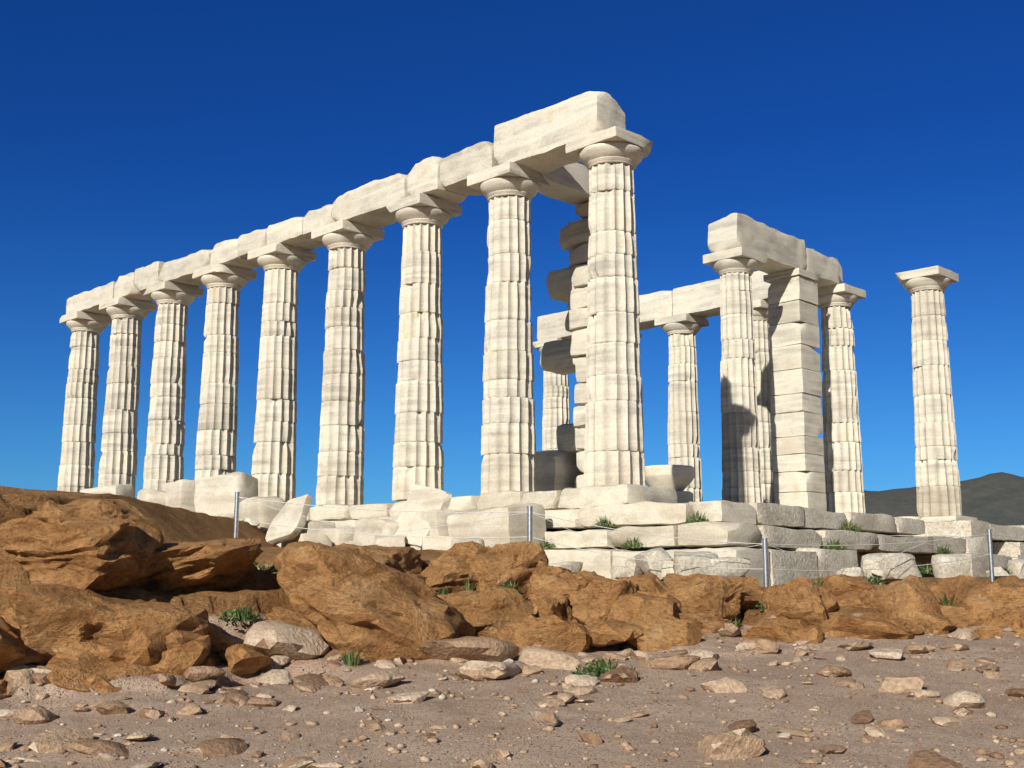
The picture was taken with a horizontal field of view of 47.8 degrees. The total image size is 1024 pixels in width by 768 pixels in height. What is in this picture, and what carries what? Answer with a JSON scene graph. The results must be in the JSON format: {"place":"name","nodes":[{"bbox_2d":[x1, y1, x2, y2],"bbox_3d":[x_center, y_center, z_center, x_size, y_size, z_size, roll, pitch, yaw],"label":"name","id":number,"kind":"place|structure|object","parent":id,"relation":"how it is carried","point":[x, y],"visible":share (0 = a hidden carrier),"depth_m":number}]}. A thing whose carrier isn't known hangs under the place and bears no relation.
{"place":"outdoors","nodes":[
{"label":"outdoors","id":0,"kind":"place"},
{"bbox_2d":[0,486,1023,767],"bbox_3d":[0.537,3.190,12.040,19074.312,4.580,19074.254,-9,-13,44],"label":"ground","id":1,"kind":"structure","parent":0,"point":[260,594],"depth_m":9.24},
{"bbox_2d":[79,472,582,572],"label":"stone blocks","id":2,"kind":"structure","parent":1,"relation":"on","point":[213,496],"depth_m":20.35},
{"bbox_2d":[57,126,961,516],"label":"columns","id":3,"kind":"structure","parent":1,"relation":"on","point":[611,158],"depth_m":26.50},
{"bbox_2d":[66,92,842,340],"bbox_3d":[-1.261,-2.804,31.933,20.761,0.919,13.366,-9,-13,44],"label":"architrave","id":4,"kind":"object","parent":3,"relation":"on","point":[537,140],"visible":0.69,"depth_m":25.88},
{"bbox_2d":[0,497,1023,698],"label":"brown rocks","id":5,"kind":"object","parent":1,"relation":"on","point":[78,562],"visible":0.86,"depth_m":11.63},
{"bbox_2d":[0,619,1023,767],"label":"loose stones","id":6,"kind":"object","parent":1,"relation":"on","point":[280,644],"visible":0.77,"depth_m":9.87},
{"bbox_2d":[0,630,1023,767],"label":"pebbles","id":7,"kind":"object","parent":1,"relation":"on","point":[626,745],"visible":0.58,"depth_m":8.52},
{"bbox_2d":[306,500,770,585],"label":"temple steps","id":8,"kind":"structure","parent":1,"relation":"on","point":[732,520],"depth_m":17.25},
{"bbox_2d":[307,484,977,521],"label":"temple platform","id":9,"kind":"structure","parent":8,"relation":"on","point":[573,498],"depth_m":20.02},
{"bbox_2d":[645,465,694,502],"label":"stone block","id":10,"kind":"structure","parent":9,"relation":"on","point":[678,478],"depth_m":24.08},
{"bbox_2d":[535,202,826,510],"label":"stone pillars","id":11,"kind":"structure","parent":9,"relation":"on","point":[797,417],"depth_m":28.14},
{"bbox_2d":[233,492,994,585],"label":"fence posts","id":12,"kind":"object","parent":1,"relation":"on","point":[530,539],"visible":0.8,"depth_m":16.82},
{"bbox_2d":[217,511,1011,677],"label":"weeds","id":13,"kind":"object","parent":1,"relation":"on","point":[245,615],"visible":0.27,"depth_m":13.60},
{"bbox_2d":[549,502,1023,585],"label":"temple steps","id":14,"kind":"structure","parent":1,"relation":"on","point":[793,526],"depth_m":18.16},
{"bbox_2d":[0,0,1023,506],"label":"sky","id":15,"kind":"structure","parent":0,"point":[886,137]},
{"bbox_2d":[238,497,1023,570],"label":"fence rope","id":16,"kind":"object","parent":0,"point":[626,531],"visible":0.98,"depth_m":15.43},
{"bbox_2d":[825,472,1023,525],"bbox_3d":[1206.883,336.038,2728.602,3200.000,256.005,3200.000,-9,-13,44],"label":"distant hill","id":17,"kind":"structure","parent":0,"point":[996,498],"depth_m":2609.11}
]}

